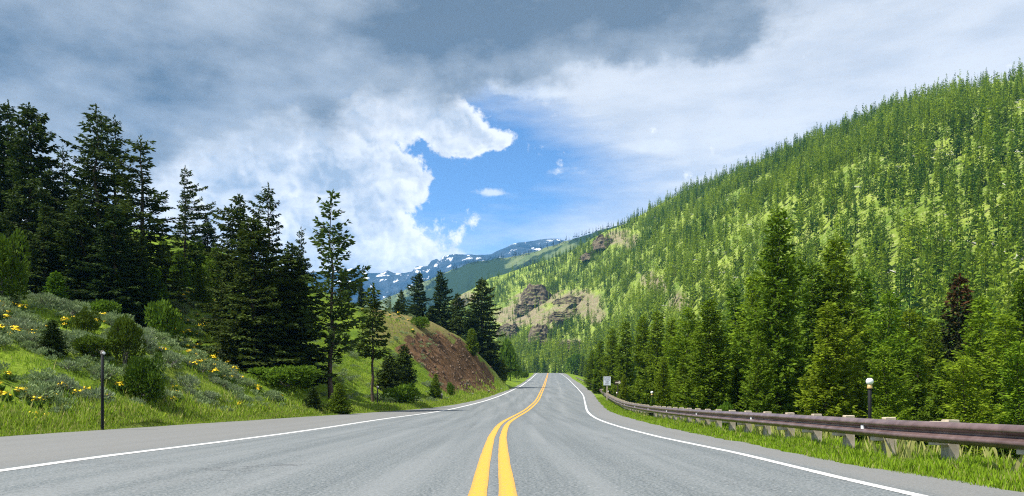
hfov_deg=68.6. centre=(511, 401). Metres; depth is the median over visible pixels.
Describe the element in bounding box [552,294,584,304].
rock outcrop
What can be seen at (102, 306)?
bush
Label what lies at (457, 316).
fir tree
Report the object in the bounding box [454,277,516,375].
fir tree
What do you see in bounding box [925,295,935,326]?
hillside pine
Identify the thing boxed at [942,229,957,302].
hillside pine
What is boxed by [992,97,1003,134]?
hillside pine
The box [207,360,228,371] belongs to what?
sagebrush
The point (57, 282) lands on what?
young conifer
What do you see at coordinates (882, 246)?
hillside pine
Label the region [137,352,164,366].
sagebrush
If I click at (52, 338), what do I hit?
young conifer
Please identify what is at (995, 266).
hillside pine
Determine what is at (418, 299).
fir tree
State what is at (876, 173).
hillside pine
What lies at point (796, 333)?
pine tree
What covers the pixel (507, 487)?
yellow road marking
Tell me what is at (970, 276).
hillside pine
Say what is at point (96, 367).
sagebrush
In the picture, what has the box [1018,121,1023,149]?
hillside pine
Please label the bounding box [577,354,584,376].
valley pine
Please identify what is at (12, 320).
sagebrush
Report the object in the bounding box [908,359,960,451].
pine tree
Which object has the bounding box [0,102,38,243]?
fir tree
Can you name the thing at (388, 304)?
fir tree
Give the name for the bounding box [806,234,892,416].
pine tree
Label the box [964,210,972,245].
hillside pine
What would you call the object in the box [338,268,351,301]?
fir tree
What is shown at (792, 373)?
pine tree
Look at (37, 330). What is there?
sagebrush
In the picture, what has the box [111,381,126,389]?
flower clump
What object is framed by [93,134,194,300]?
fir tree
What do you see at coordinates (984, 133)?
hillside pine
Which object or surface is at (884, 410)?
pine tree
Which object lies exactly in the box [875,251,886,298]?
hillside pine
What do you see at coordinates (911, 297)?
hillside pine
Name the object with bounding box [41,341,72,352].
sagebrush
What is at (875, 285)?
hillside pine
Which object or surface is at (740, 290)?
hillside pine
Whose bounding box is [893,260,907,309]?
hillside pine
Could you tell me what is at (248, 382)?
sagebrush
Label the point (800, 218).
hillside pine
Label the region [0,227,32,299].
juniper
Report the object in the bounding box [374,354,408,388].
young conifer
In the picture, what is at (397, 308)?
fir tree
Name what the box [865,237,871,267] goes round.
hillside pine
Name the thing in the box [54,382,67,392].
flower clump
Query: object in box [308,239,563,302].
mountain
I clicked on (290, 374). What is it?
bush
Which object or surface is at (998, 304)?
hillside pine
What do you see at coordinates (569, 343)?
rock outcrop
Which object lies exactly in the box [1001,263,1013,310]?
hillside pine
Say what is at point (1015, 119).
hillside pine
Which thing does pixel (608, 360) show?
pine tree
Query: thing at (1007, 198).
hillside pine
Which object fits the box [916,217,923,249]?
hillside pine
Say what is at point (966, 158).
hillside pine
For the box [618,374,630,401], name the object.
pine tree
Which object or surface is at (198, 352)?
sagebrush
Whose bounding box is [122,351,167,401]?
juniper
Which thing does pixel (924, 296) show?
hillside pine
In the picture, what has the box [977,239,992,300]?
hillside pine
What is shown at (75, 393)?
flower clump
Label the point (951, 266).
hillside pine
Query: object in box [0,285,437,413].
sage undergrowth
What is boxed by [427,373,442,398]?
young conifer
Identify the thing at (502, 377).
young conifer
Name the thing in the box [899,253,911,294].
hillside pine
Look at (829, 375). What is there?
pine tree
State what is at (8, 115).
fir tree
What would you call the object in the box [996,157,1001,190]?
hillside pine
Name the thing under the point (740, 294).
hillside pine
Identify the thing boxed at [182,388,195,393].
sagebrush
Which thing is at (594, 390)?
pine tree
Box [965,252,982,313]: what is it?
hillside pine
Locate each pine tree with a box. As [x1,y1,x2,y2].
[297,189,370,399]
[351,283,391,401]
[582,349,595,389]
[590,374,598,393]
[591,340,605,393]
[599,327,621,395]
[608,320,637,396]
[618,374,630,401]
[628,315,656,404]
[635,309,667,404]
[647,396,657,416]
[651,317,683,402]
[651,356,672,413]
[660,307,713,406]
[670,355,692,418]
[675,298,739,422]
[685,321,714,398]
[703,273,784,408]
[709,281,749,387]
[722,333,746,426]
[734,206,821,431]
[737,330,780,429]
[766,293,805,352]
[788,319,806,384]
[790,260,842,416]
[791,300,870,441]
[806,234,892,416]
[824,335,868,436]
[846,269,882,391]
[849,290,923,416]
[855,345,921,445]
[890,307,935,417]
[896,343,930,451]
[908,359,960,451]
[919,320,953,418]
[925,355,1005,459]
[935,295,1019,454]
[948,313,1023,455]
[983,340,1023,461]
[986,274,1023,412]
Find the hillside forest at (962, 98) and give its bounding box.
[436,58,1023,378]
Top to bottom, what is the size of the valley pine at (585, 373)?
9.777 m
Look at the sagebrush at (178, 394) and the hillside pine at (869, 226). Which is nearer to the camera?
the sagebrush at (178, 394)
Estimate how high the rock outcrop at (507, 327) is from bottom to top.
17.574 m
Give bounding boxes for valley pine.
[541,360,546,372]
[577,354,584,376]
[582,359,586,377]
[908,311,934,356]
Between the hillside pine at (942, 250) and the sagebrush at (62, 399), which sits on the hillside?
the hillside pine at (942, 250)
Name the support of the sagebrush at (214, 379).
on the ground at (486, 370)
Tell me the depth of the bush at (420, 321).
106.35 m
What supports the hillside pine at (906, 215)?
on the hillside
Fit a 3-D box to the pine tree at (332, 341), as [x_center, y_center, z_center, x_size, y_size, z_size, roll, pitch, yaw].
[-13.259,-7.636,55.623,5.594,16.232,5.135,0,0,-28]
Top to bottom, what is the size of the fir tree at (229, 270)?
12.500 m
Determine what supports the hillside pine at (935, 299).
on the hillside
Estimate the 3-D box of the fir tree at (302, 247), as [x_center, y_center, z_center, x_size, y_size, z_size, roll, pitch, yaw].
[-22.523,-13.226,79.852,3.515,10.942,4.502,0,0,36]
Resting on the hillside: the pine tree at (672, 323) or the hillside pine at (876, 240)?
the hillside pine at (876, 240)
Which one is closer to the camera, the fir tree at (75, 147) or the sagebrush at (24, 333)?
the sagebrush at (24, 333)
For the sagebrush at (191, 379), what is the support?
on the ground at (486, 370)
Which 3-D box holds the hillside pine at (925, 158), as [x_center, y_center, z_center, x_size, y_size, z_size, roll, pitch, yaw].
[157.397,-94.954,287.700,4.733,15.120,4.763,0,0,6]
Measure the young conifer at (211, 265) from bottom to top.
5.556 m
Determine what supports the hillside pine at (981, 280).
on the hillside
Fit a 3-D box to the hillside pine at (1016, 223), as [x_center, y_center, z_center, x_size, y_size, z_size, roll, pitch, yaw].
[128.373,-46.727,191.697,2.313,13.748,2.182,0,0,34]
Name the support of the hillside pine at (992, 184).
on the hillside
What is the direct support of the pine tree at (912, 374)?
on the ground at (486, 370)
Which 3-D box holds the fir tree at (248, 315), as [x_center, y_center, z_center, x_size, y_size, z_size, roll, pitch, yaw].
[-18.043,-7.532,53.863,9.107,11.808,8.286,0,0,-12]
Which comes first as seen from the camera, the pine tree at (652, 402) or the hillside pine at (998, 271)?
the pine tree at (652, 402)
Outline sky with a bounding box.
[0,0,1023,272]
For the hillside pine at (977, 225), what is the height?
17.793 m
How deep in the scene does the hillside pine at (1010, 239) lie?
185.24 m
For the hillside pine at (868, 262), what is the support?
on the hillside
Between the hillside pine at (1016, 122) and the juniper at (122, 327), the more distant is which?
the hillside pine at (1016, 122)
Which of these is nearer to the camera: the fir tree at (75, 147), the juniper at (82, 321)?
the juniper at (82, 321)
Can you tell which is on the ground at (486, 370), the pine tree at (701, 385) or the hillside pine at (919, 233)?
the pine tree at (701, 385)
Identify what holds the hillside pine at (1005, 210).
on the hillside
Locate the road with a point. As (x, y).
(563, 442)
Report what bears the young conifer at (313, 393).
on the ground at (486, 370)
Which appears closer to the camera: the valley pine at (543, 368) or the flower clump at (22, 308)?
the flower clump at (22, 308)
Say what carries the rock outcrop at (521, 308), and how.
on the hillside
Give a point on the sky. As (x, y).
(441, 128)
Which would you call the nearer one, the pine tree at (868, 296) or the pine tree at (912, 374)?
the pine tree at (912, 374)
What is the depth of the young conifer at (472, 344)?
121.66 m
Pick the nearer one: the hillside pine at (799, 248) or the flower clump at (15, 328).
the flower clump at (15, 328)
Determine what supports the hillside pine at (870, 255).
on the hillside
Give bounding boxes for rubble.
[408,333,496,393]
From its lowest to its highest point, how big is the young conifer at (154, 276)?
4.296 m
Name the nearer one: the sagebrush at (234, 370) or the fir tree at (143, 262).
the sagebrush at (234, 370)
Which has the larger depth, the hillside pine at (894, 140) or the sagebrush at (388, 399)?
the hillside pine at (894, 140)
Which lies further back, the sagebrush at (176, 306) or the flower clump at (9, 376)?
the sagebrush at (176, 306)
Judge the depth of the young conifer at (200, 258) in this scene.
73.54 m
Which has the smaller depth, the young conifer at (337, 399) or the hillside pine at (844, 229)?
the young conifer at (337, 399)
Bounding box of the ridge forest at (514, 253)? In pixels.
[353,217,631,306]
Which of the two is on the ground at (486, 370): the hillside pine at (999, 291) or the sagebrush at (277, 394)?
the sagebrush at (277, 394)
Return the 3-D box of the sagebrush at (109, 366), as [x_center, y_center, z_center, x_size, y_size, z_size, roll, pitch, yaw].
[-17.842,-1.288,33.174,1.415,0.906,1.492,0,0,18]
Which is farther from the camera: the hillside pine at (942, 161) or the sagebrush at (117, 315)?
the hillside pine at (942, 161)
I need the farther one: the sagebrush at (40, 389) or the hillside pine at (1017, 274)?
the hillside pine at (1017, 274)
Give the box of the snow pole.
[100,351,104,429]
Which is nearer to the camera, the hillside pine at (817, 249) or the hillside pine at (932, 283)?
the hillside pine at (932, 283)
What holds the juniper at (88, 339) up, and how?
on the ground at (486, 370)
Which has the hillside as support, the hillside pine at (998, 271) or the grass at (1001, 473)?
the hillside pine at (998, 271)
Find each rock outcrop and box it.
[496,322,518,337]
[514,304,533,314]
[520,283,551,304]
[528,323,551,344]
[547,308,577,321]
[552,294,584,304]
[559,340,580,348]
[578,251,594,260]
[590,234,611,249]
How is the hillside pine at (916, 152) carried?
on the hillside
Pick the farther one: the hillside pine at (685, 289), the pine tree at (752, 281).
the hillside pine at (685, 289)
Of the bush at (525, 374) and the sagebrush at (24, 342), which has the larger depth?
the bush at (525, 374)
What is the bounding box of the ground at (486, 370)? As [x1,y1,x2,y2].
[0,228,965,474]
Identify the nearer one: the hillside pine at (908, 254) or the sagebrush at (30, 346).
the sagebrush at (30, 346)
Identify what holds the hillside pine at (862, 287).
on the hillside
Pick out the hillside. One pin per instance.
(582, 306)
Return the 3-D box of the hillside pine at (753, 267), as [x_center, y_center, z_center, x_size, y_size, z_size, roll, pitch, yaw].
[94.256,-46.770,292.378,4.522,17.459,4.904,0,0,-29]
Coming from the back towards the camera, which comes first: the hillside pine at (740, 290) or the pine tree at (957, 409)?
the hillside pine at (740, 290)
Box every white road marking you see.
[0,374,535,471]
[563,375,927,495]
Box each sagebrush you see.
[0,296,12,306]
[0,316,31,329]
[0,335,14,346]
[3,306,22,315]
[3,312,34,322]
[11,330,43,343]
[15,312,41,322]
[15,379,58,392]
[16,339,40,349]
[17,384,61,400]
[18,321,48,331]
[21,342,39,348]
[21,372,53,383]
[23,368,60,382]
[32,328,53,333]
[35,292,63,306]
[39,327,72,335]
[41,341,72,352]
[47,375,80,394]
[49,373,78,389]
[49,405,65,414]
[52,297,69,308]
[52,394,78,408]
[54,359,77,370]
[57,302,82,315]
[62,328,87,339]
[63,332,92,346]
[65,299,90,312]
[73,389,95,402]
[74,385,115,400]
[75,357,94,367]
[84,363,114,376]
[90,362,124,379]
[93,333,110,339]
[101,315,116,323]
[104,317,118,324]
[109,310,134,318]
[126,396,147,406]
[137,327,154,335]
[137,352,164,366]
[140,334,158,348]
[142,328,150,338]
[145,346,154,353]
[153,331,170,340]
[158,352,184,367]
[166,390,183,397]
[174,303,189,309]
[177,373,200,389]
[179,309,189,313]
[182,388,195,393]
[186,349,206,358]
[192,393,201,399]
[196,361,211,372]
[198,394,214,404]
[200,357,217,366]
[204,390,217,397]
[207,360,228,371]
[208,376,221,382]
[209,365,226,375]
[215,378,230,386]
[225,383,244,391]
[228,368,238,376]
[230,372,245,379]
[240,378,256,386]
[261,389,283,400]
[374,392,386,400]
[382,396,397,402]
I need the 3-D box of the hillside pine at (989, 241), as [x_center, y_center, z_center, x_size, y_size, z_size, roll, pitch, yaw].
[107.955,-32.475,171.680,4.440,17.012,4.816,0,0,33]
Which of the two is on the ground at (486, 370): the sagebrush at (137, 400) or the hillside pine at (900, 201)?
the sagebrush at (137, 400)
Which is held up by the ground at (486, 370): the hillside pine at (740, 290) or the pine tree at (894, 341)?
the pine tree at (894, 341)
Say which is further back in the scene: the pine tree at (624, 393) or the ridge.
the ridge
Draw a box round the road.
[0,373,1023,495]
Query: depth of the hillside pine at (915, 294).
170.03 m
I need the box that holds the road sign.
[604,377,610,400]
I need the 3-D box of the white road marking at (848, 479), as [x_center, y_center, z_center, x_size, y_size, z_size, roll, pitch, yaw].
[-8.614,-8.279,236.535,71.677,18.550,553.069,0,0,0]
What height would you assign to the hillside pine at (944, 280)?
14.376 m
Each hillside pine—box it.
[679,280,688,306]
[699,282,704,311]
[712,277,720,311]
[720,304,731,329]
[723,265,732,298]
[733,279,742,316]
[738,266,744,301]
[749,259,755,291]
[755,258,765,293]
[794,232,806,266]
[796,208,804,239]
[806,239,812,264]
[813,236,818,264]
[815,193,822,227]
[829,181,833,210]
[832,218,839,259]
[833,199,846,236]
[841,216,847,243]
[855,265,868,305]
[864,220,871,252]
[865,159,872,193]
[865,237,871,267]
[865,243,875,289]
[865,247,876,273]
[866,267,876,316]
[867,198,876,239]
[872,223,883,265]
[872,266,881,302]
[873,280,878,310]
[874,149,880,181]
[874,230,886,276]
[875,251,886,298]
[876,199,882,234]
[876,272,886,303]
[880,262,894,303]
[885,163,892,197]
[891,126,898,156]
[892,190,900,223]
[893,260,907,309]
[894,250,903,285]
[895,271,901,307]
[896,176,904,207]
[899,216,914,258]
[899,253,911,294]
[900,271,919,334]
[901,167,910,199]
[901,289,908,324]
[902,195,910,237]
[904,214,913,269]
[906,248,919,281]
[908,269,923,314]
[909,215,917,242]
[912,280,922,317]
[915,141,923,174]
[916,133,928,166]
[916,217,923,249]
[916,228,945,290]
[917,260,936,322]
[918,212,937,268]
[920,213,927,237]
[920,237,933,299]
[925,210,935,254]
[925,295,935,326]
[928,265,933,295]
[928,273,945,346]
[930,288,941,320]
[931,235,942,284]
[933,288,951,350]
[937,175,954,209]
[937,226,947,271]
[938,147,946,184]
[938,215,948,260]
[938,267,948,325]
[939,210,961,266]
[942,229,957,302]
[945,174,953,216]
[945,183,955,222]
[946,244,959,287]
[946,251,957,291]
[950,165,958,211]
[953,198,962,236]
[955,248,975,301]
[957,218,963,248]
[957,237,966,277]
[957,261,974,325]
[958,235,968,277]
[961,141,971,178]
[962,250,973,287]
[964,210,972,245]
[964,271,989,329]
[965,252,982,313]
[966,240,974,275]
[967,168,976,207]
[969,142,977,173]
[970,189,980,228]
[971,247,978,287]
[973,228,984,271]
[974,194,985,247]
[975,221,993,285]
[976,265,986,308]
[977,212,987,253]
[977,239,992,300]
[979,92,986,123]
[979,97,989,131]
[979,210,987,255]
[982,99,990,131]
[982,112,991,145]
[983,141,991,176]
[983,275,1006,350]
[984,248,992,296]
[986,248,1001,310]
[987,248,1000,311]
[989,178,997,209]
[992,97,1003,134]
[992,123,1006,166]
[992,159,1003,192]
[992,208,1005,249]
[994,252,1021,318]
[995,189,1008,224]
[995,230,1009,279]
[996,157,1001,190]
[996,280,1004,326]
[998,233,1005,269]
[999,221,1016,269]
[999,296,1008,328]
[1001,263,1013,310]
[1002,140,1014,182]
[1004,164,1017,205]
[1004,182,1011,213]
[1005,220,1012,252]
[1006,128,1015,161]
[1006,206,1017,244]
[1007,189,1015,225]
[1010,103,1021,137]
[1010,193,1018,233]
[1010,255,1023,317]
[1012,111,1020,148]
[1012,236,1023,284]
[1016,198,1021,229]
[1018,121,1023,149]
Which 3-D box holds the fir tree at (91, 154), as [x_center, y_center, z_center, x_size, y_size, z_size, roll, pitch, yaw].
[-34.428,-16.144,60.621,8.498,16.111,7.998,0,0,10]
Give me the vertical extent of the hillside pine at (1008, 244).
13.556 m
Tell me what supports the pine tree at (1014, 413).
on the ground at (486, 370)
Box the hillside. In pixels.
[424,81,1023,378]
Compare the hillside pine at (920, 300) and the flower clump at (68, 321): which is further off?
the hillside pine at (920, 300)
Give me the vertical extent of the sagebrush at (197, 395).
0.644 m
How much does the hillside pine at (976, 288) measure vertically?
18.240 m
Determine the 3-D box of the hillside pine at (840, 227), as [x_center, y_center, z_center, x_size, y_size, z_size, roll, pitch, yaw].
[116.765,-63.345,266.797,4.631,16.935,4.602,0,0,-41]
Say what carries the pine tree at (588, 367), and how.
on the ground at (486, 370)
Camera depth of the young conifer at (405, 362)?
75.71 m
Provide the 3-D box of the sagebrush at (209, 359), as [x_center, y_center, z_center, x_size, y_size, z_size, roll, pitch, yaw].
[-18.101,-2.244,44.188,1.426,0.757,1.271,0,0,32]
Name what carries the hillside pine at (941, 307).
on the hillside
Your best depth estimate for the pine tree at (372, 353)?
62.80 m
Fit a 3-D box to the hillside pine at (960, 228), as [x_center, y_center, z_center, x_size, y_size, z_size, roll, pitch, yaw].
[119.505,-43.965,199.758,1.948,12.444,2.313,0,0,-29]
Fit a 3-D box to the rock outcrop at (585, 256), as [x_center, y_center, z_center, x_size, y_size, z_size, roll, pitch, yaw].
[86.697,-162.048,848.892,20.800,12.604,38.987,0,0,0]
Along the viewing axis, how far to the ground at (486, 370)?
79.56 m
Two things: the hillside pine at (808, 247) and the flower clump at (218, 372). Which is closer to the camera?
the flower clump at (218, 372)
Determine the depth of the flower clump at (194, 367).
41.83 m
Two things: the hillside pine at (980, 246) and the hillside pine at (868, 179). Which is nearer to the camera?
the hillside pine at (980, 246)
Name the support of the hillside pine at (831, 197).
on the hillside
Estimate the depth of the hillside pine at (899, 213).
243.25 m
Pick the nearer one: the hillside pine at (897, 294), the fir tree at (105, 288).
the fir tree at (105, 288)
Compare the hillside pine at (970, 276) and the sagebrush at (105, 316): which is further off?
the hillside pine at (970, 276)
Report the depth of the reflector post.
16.97 m
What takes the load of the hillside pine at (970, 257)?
on the hillside
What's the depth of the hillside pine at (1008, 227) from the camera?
189.06 m
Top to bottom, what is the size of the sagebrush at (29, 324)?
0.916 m
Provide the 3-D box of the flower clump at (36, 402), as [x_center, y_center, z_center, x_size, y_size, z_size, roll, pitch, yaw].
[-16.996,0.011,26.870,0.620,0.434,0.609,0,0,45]
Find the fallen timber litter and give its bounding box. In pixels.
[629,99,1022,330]
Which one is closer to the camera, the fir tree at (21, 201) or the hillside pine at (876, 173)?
the fir tree at (21, 201)
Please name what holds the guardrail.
on the ground at (486, 370)
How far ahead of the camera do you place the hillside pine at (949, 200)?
225.68 m
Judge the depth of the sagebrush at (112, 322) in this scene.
40.92 m
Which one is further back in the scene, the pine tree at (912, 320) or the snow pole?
the pine tree at (912, 320)
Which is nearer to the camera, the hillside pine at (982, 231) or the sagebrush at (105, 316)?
the sagebrush at (105, 316)
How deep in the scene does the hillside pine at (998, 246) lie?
168.88 m
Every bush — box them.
[86,299,121,313]
[143,297,183,340]
[247,364,323,386]
[381,383,420,403]
[410,316,429,328]
[447,382,454,395]
[511,364,521,378]
[520,371,528,377]
[565,353,584,374]
[717,401,733,426]
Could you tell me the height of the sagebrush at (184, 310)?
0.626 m
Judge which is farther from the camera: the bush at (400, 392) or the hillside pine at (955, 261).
the hillside pine at (955, 261)
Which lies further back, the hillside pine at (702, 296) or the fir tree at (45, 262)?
the hillside pine at (702, 296)
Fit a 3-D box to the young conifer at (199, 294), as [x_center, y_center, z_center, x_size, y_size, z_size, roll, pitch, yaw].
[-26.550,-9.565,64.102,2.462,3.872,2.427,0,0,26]
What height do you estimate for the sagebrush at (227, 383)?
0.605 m
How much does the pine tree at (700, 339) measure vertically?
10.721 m
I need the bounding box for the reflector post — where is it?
[866,377,873,440]
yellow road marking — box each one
[468,373,547,495]
[498,375,547,495]
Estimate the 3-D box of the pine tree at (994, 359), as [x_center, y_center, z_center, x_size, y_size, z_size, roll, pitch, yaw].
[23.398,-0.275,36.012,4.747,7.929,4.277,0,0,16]
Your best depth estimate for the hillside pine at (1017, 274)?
161.61 m
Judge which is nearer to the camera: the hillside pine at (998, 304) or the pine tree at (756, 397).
the pine tree at (756, 397)
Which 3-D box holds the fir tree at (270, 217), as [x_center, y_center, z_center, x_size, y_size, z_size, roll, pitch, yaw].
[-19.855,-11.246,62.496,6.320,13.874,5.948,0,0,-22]
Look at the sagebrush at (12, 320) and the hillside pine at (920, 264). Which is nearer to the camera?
the sagebrush at (12, 320)
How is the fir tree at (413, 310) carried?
on the ground at (486, 370)
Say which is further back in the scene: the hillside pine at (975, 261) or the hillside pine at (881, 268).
the hillside pine at (881, 268)
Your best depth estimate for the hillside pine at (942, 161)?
254.62 m
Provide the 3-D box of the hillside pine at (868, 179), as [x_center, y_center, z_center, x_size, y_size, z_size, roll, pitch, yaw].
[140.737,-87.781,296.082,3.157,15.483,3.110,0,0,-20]
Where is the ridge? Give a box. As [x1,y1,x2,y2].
[365,225,619,312]
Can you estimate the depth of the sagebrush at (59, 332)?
35.08 m
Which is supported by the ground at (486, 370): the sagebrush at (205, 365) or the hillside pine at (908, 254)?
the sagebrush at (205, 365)
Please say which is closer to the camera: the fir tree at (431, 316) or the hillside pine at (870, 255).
the fir tree at (431, 316)
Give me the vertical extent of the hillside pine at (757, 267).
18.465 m
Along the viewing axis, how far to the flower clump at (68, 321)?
37.83 m
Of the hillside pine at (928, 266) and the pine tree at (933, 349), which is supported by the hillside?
the hillside pine at (928, 266)
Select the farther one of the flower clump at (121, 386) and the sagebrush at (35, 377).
the flower clump at (121, 386)
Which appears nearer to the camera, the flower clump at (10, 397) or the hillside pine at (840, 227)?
the flower clump at (10, 397)
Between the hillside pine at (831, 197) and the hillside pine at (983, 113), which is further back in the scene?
the hillside pine at (831, 197)
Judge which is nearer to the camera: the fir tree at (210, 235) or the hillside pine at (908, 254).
the fir tree at (210, 235)
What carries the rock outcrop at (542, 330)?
on the hillside
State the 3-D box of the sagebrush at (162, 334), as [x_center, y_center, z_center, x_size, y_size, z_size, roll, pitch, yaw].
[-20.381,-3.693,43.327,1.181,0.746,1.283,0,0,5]
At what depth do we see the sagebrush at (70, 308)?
39.93 m
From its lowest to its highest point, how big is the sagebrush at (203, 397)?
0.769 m
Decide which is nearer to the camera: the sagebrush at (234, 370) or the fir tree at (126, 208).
the sagebrush at (234, 370)
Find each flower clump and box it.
[0,314,10,321]
[0,382,5,390]
[0,391,14,400]
[2,371,17,379]
[9,326,26,334]
[13,388,31,397]
[14,303,27,310]
[26,396,47,406]
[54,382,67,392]
[58,317,70,324]
[68,389,83,399]
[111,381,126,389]
[184,329,193,334]
[187,361,199,369]
[211,368,221,376]
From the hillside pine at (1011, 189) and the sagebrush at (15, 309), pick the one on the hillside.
the hillside pine at (1011, 189)
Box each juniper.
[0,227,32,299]
[69,306,100,331]
[69,334,121,356]
[106,313,146,363]
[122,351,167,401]
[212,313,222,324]
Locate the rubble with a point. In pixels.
(435, 366)
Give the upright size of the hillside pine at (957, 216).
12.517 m
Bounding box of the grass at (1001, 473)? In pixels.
[0,252,1023,491]
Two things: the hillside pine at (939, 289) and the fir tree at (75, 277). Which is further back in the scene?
the hillside pine at (939, 289)
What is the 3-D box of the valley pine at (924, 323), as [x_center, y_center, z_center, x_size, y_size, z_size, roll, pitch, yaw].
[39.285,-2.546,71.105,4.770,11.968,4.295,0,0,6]
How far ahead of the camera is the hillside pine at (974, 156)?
256.84 m
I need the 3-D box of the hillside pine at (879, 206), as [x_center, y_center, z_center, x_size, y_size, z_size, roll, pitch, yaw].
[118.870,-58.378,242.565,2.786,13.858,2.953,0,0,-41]
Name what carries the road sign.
on the ground at (486, 370)
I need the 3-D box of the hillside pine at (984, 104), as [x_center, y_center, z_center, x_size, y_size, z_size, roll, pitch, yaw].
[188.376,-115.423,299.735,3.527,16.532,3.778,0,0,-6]
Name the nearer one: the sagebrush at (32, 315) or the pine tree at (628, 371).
the sagebrush at (32, 315)
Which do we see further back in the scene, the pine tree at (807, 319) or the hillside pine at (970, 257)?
the hillside pine at (970, 257)
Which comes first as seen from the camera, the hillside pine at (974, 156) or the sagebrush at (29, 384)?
the sagebrush at (29, 384)
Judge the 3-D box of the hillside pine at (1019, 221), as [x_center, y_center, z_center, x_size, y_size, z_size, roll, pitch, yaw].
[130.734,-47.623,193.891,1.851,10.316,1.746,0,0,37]
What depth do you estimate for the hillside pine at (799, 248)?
267.47 m
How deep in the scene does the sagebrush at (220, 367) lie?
44.24 m
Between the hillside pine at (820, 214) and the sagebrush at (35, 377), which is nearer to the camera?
the sagebrush at (35, 377)
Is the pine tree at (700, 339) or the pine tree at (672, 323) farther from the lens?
the pine tree at (700, 339)
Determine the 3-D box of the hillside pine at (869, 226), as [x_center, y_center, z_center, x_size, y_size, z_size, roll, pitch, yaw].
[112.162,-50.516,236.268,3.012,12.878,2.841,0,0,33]
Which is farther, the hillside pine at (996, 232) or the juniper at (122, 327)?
the hillside pine at (996, 232)
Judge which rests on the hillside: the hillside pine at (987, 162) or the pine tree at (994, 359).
the hillside pine at (987, 162)
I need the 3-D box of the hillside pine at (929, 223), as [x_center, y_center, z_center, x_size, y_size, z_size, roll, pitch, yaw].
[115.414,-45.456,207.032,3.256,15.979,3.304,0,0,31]
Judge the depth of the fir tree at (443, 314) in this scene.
143.60 m
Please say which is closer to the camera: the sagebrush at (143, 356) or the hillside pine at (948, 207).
the sagebrush at (143, 356)
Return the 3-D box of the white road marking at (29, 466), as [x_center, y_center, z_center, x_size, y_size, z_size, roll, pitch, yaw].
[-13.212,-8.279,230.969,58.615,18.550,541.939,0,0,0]
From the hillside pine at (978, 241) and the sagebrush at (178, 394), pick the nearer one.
the sagebrush at (178, 394)
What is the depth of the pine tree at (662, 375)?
51.89 m
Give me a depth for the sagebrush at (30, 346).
32.54 m
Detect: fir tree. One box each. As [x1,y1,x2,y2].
[0,99,62,251]
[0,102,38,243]
[0,102,79,291]
[0,204,76,293]
[31,103,131,292]
[34,146,88,247]
[40,196,131,300]
[59,115,153,264]
[68,204,150,327]
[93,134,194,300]
[125,234,157,323]
[158,165,215,278]
[188,218,221,269]
[193,215,322,373]
[195,194,277,344]
[242,243,337,387]
[245,182,310,305]
[287,226,316,315]
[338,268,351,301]
[357,282,368,306]
[381,295,393,311]
[393,289,409,314]
[393,301,401,312]
[405,272,432,316]
[409,305,419,316]
[425,270,453,329]
[425,306,440,325]
[441,293,468,337]
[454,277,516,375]
[461,310,485,358]
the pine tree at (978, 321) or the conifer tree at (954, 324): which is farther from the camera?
the conifer tree at (954, 324)
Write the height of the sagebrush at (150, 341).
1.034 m
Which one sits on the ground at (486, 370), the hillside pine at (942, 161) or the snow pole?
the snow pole
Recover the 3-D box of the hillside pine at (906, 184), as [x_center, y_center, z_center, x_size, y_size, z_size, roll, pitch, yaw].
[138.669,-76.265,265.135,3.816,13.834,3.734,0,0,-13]
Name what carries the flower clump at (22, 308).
on the ground at (486, 370)
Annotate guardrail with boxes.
[576,377,1023,460]
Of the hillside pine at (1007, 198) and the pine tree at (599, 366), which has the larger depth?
the hillside pine at (1007, 198)
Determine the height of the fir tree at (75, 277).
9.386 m
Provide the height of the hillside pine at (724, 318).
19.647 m
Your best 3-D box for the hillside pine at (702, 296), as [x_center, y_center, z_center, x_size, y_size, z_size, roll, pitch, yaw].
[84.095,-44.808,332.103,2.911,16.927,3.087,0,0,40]
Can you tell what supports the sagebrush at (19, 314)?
on the ground at (486, 370)
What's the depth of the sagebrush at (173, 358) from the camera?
39.91 m
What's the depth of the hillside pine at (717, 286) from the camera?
314.24 m
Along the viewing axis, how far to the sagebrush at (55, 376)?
29.18 m
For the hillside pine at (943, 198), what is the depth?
231.96 m
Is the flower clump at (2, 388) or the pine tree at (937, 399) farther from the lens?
the pine tree at (937, 399)
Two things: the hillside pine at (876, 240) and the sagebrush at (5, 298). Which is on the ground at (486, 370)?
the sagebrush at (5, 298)
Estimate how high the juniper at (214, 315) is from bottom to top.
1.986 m
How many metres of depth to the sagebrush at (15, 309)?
36.18 m
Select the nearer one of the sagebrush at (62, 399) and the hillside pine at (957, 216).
the sagebrush at (62, 399)
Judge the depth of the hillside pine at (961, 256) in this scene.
182.43 m
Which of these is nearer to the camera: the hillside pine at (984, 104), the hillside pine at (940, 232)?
the hillside pine at (940, 232)
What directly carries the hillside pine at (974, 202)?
on the hillside
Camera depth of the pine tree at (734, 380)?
45.81 m
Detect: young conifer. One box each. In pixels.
[36,319,69,356]
[42,270,69,301]
[143,266,174,308]
[153,240,175,278]
[167,249,192,288]
[185,234,208,286]
[186,266,214,307]
[201,246,227,297]
[301,386,324,410]
[325,383,354,414]
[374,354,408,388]
[393,344,417,387]
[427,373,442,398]
[464,328,480,355]
[496,358,507,383]
[498,337,517,380]
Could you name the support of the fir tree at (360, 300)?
on the ground at (486, 370)
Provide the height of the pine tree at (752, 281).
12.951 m
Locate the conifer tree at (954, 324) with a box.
[927,272,985,385]
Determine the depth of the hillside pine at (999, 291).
141.87 m
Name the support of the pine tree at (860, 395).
on the ground at (486, 370)
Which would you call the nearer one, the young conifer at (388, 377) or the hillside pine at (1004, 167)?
the young conifer at (388, 377)
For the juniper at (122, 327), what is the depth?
35.69 m
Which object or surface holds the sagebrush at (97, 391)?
on the ground at (486, 370)

